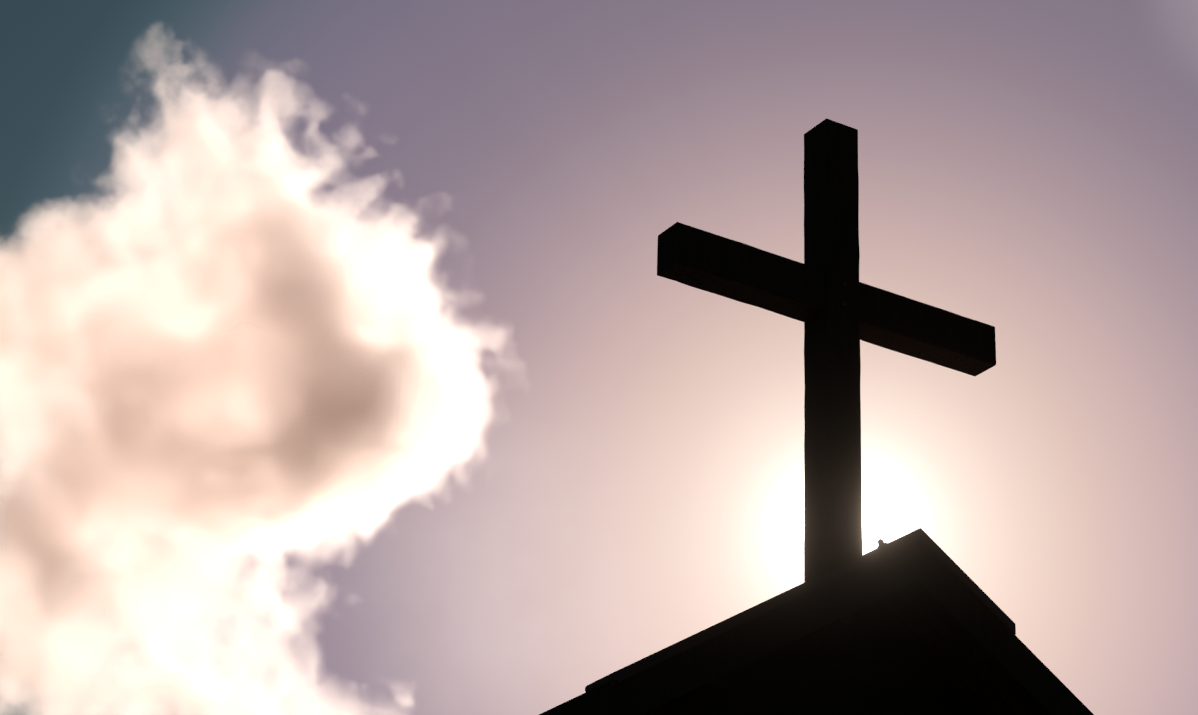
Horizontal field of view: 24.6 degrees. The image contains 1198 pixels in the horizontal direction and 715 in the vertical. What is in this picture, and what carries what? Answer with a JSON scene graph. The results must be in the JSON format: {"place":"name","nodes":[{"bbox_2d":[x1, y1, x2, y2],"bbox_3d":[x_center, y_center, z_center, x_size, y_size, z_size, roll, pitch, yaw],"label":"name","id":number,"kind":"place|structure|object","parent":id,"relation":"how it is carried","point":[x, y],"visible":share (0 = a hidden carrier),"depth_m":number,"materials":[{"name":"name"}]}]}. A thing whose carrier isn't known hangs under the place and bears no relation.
{"place":"outdoors","nodes":[
{"label":"outdoors","id":0,"kind":"place"},
{"bbox_2d":[0,0,1197,714],"label":"sky","id":1,"kind":"structure","parent":0,"point":[348,366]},
{"bbox_2d":[644,603,982,714],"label":"chapel walls","id":2,"kind":"structure","parent":0,"point":[868,662],"depth_m":14.04,"materials":[{"name":"black"}]},
{"bbox_2d":[585,528,1015,691],"bbox_3d":[1.040,1.298,13.532,2.424,1.214,0.222,17,-29,-28],"label":"roof edge","id":3,"kind":"object","parent":2,"relation":"on","point":[941,555],"visible":0.75,"depth_m":13.45,"materials":[{"name":"black"}]},
{"bbox_2d":[877,539,887,547],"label":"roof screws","id":4,"kind":"object","parent":3,"relation":"attached to","point":[881,542],"visible":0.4,"depth_m":13.83,"materials":[{"name":"metal"}]},
{"bbox_2d":[539,540,1093,714],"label":"roof","id":5,"kind":"structure","parent":2,"relation":"attached to","point":[691,675],"depth_m":13.63,"materials":[{"name":"black"}]},
{"bbox_2d":[657,119,995,582],"bbox_3d":[1.274,0.056,15.084,2.170,2.982,0.229,17,-29,-28],"label":"cross","id":6,"kind":"object","parent":2,"relation":"on","point":[812,293],"visible":0.9,"depth_m":15.05,"materials":[{"name":"metal"}]}
]}

